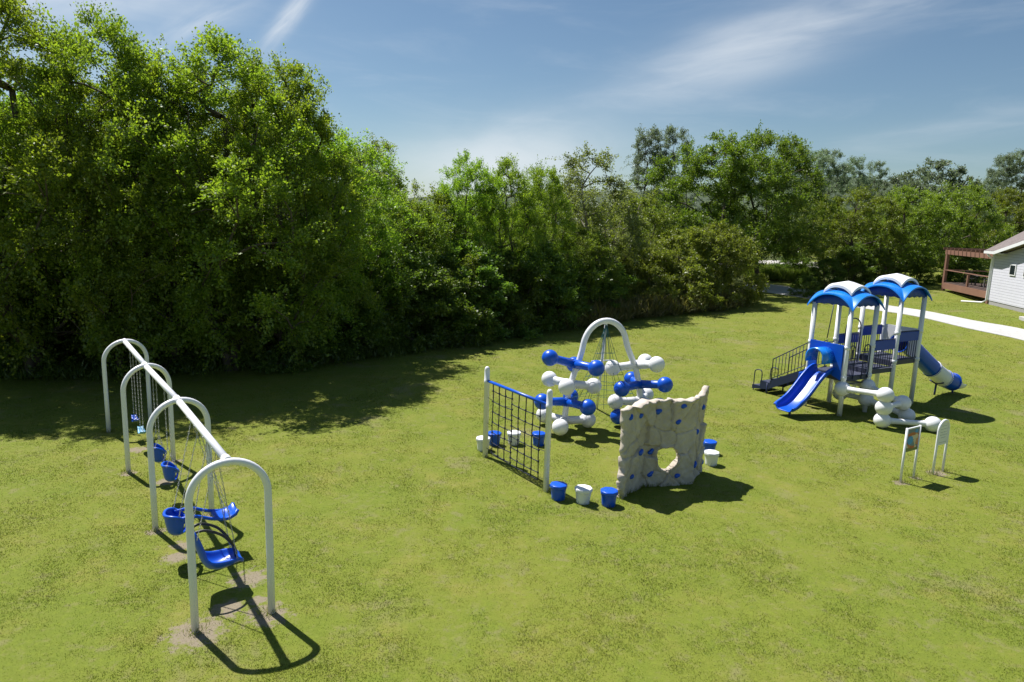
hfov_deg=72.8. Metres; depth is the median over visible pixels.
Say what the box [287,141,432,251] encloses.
maple tree
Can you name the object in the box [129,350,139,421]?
belt swing
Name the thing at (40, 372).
shrub
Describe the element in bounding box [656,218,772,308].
bush
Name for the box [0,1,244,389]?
ash tree
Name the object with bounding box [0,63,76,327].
ash tree
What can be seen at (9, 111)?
maple tree
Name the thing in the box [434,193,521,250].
maple tree
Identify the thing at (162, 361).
shrub
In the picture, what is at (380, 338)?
shrub
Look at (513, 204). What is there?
maple tree
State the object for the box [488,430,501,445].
stepping pod
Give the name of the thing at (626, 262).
bush
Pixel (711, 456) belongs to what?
stepping pod
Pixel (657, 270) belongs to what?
bush
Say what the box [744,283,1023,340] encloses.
path
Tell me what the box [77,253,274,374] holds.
shrub
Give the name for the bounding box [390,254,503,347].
shrub
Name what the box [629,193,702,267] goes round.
maple tree
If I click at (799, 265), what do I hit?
shrub
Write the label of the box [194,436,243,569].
adaptive swing
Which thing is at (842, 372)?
play tower
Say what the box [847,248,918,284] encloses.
shrub
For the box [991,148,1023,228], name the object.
poplar tree
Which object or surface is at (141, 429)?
belt swing
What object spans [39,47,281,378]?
ash tree
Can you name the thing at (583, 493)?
stepping pod
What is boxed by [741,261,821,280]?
green weeds
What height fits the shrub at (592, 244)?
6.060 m
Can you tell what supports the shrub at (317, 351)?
on the lawn at (440, 627)
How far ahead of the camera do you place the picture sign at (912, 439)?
16.60 m
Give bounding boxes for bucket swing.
[152,377,166,462]
[161,389,179,481]
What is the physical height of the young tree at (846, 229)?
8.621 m
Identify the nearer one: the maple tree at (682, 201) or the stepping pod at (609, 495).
the stepping pod at (609, 495)
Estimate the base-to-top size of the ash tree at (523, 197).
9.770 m
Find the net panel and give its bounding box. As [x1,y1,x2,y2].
[482,366,552,491]
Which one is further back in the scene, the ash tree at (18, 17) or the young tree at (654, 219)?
the young tree at (654, 219)
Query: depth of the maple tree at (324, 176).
34.76 m
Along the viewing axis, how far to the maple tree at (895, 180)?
95.27 m
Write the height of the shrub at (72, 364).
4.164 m
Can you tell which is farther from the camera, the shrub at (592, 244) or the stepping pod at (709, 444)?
the shrub at (592, 244)
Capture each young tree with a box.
[334,187,464,317]
[356,184,490,315]
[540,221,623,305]
[587,182,687,293]
[780,191,848,260]
[801,183,909,280]
[840,184,974,277]
[906,178,1017,273]
[946,186,1023,263]
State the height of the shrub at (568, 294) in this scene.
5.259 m
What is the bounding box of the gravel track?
[711,260,816,269]
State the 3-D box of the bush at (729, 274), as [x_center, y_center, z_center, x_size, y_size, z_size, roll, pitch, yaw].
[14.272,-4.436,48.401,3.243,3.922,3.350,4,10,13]
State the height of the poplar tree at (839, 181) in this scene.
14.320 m
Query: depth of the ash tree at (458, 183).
35.95 m
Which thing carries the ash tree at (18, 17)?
on the lawn at (440, 627)
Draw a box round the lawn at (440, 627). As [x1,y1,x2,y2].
[0,217,1023,681]
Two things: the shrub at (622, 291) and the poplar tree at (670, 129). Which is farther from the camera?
the poplar tree at (670, 129)
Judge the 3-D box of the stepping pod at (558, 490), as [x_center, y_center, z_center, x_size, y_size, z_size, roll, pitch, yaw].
[1.000,3.259,14.973,0.362,0.404,0.362,5,10,15]
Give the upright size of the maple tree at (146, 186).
10.615 m
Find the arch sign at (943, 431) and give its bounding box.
[931,419,949,473]
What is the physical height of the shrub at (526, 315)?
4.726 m
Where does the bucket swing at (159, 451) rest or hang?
hanging from the swing set at (226, 459)
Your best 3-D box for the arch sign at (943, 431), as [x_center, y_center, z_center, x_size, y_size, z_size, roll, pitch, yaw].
[10.668,2.712,17.271,0.531,1.590,0.060,-4,12,-32]
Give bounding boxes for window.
[1009,264,1016,275]
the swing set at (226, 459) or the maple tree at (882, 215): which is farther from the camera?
the maple tree at (882, 215)
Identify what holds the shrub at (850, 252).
on the lawn at (440, 627)
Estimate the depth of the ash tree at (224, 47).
23.04 m
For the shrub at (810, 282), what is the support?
on the lawn at (440, 627)
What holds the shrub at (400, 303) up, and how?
on the lawn at (440, 627)
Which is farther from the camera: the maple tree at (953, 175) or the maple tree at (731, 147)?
the maple tree at (953, 175)
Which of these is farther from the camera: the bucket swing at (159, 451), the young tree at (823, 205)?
the young tree at (823, 205)
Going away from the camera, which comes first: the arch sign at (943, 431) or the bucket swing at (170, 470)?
the bucket swing at (170, 470)
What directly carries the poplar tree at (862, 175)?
on the lawn at (440, 627)
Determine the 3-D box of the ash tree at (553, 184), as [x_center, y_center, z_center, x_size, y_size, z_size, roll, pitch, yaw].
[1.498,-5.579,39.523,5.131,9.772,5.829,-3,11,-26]
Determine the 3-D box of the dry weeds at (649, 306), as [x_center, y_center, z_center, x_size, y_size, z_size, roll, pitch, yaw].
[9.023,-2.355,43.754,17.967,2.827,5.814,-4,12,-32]
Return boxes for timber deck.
[941,247,1005,303]
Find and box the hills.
[109,176,1020,237]
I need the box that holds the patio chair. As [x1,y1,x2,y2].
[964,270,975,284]
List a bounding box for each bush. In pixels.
[597,252,645,301]
[625,238,689,313]
[639,225,730,310]
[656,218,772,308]
[698,251,738,287]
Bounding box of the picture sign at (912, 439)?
[899,425,921,481]
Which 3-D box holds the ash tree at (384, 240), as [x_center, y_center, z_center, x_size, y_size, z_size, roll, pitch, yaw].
[-7.514,-4.194,28.966,8.008,10.146,8.963,6,11,23]
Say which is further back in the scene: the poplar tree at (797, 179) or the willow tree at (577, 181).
the poplar tree at (797, 179)
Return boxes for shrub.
[0,241,100,376]
[0,266,142,378]
[7,258,185,379]
[62,285,220,374]
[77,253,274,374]
[154,268,300,360]
[163,248,341,374]
[235,256,360,367]
[266,246,408,360]
[319,244,451,356]
[349,243,476,351]
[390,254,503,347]
[424,238,543,341]
[441,248,564,337]
[498,239,592,332]
[521,252,619,327]
[573,252,645,318]
[771,253,815,270]
[786,274,821,297]
[806,258,847,289]
[821,242,884,287]
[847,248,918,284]
[894,253,940,285]
[935,246,988,282]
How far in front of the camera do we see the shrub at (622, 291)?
41.28 m
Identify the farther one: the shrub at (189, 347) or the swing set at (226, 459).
the shrub at (189, 347)
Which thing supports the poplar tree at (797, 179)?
on the lawn at (440, 627)
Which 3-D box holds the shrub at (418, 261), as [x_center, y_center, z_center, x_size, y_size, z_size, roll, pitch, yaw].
[-4.857,-2.019,32.193,6.791,5.031,6.037,7,11,25]
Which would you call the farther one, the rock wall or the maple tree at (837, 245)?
the maple tree at (837, 245)
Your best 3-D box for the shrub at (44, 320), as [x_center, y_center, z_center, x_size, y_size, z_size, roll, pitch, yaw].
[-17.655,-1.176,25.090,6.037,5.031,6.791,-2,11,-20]
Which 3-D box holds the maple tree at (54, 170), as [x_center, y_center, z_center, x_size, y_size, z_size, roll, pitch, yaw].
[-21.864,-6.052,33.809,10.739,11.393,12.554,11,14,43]
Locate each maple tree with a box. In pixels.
[0,92,78,220]
[0,92,109,258]
[19,128,230,263]
[145,110,376,248]
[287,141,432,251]
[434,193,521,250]
[500,185,613,258]
[583,200,637,251]
[628,128,818,284]
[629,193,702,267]
[698,119,847,273]
[811,209,879,253]
[862,173,933,248]
[865,202,918,250]
[889,157,984,246]
[920,207,987,256]
[945,178,1004,245]
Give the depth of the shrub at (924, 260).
57.47 m
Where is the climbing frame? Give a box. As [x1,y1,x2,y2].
[534,318,672,435]
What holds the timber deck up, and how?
on the lawn at (440, 627)
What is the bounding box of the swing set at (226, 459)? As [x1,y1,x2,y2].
[101,338,275,632]
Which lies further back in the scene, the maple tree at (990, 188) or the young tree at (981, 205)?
the maple tree at (990, 188)
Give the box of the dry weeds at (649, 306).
[550,284,751,328]
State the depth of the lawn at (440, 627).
13.57 m
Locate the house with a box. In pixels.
[961,231,1023,312]
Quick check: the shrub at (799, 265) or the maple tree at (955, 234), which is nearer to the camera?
the shrub at (799, 265)
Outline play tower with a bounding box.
[752,273,966,431]
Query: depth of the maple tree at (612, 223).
60.38 m
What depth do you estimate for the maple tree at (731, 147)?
52.02 m
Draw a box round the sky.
[0,0,1023,197]
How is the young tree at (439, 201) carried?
on the lawn at (440, 627)
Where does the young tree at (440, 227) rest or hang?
on the lawn at (440, 627)
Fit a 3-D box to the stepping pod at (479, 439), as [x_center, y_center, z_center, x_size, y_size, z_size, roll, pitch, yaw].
[-0.747,2.677,17.973,0.362,0.404,0.362,2,10,3]
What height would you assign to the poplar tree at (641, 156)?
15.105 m
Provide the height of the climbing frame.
3.465 m
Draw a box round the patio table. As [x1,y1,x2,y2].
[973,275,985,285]
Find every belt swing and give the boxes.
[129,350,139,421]
[132,354,145,433]
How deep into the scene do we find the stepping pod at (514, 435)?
18.40 m
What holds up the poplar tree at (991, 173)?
on the lawn at (440, 627)
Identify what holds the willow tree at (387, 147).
on the lawn at (440, 627)
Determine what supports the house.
on the lawn at (440, 627)
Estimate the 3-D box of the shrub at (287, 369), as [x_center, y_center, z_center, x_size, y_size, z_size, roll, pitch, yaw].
[-9.928,-1.470,28.157,6.037,5.031,6.791,3,10,9]
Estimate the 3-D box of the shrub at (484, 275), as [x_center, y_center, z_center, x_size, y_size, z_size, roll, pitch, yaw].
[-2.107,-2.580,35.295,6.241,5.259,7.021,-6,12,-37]
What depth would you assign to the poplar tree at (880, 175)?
100.76 m
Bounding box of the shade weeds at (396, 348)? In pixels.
[0,319,581,381]
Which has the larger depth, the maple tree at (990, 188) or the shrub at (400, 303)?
the maple tree at (990, 188)
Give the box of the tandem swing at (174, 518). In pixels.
[162,417,238,535]
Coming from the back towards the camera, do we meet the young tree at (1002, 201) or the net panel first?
the young tree at (1002, 201)
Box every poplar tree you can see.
[619,123,668,229]
[643,123,702,223]
[762,143,813,221]
[788,146,837,226]
[811,148,854,232]
[837,154,874,240]
[854,160,897,234]
[976,154,1023,239]
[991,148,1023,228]
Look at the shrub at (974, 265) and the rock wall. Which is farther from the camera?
the shrub at (974, 265)
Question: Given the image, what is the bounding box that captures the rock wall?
[616,385,709,498]
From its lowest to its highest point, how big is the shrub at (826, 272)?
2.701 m
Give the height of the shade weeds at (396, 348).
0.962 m
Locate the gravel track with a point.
(781, 263)
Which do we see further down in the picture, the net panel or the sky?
the net panel
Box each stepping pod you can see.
[476,435,489,451]
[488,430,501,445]
[507,430,520,445]
[532,431,544,446]
[550,481,567,500]
[574,484,592,504]
[600,487,617,507]
[703,439,716,450]
[704,449,718,466]
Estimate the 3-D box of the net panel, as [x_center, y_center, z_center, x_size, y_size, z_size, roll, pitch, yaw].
[0.067,2.075,16.265,0.144,2.530,2.717,-5,12,-33]
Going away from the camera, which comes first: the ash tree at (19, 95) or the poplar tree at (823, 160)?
the ash tree at (19, 95)
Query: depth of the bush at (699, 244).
45.01 m
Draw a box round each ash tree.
[0,0,176,379]
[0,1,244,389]
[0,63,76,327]
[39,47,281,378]
[76,21,372,373]
[172,43,386,370]
[238,119,429,357]
[423,149,529,323]
[470,152,558,316]
[500,154,588,319]
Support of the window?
in the house
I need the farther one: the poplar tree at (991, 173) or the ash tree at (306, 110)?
the poplar tree at (991, 173)
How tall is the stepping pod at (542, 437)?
0.404 m
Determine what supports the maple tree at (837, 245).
on the lawn at (440, 627)
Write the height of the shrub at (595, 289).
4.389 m
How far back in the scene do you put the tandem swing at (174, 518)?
11.84 m
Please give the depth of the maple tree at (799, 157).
54.56 m
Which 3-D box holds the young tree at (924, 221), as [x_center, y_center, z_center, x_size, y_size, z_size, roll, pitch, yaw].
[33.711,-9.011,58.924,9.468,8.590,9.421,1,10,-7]
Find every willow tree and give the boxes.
[327,132,431,248]
[541,141,661,298]

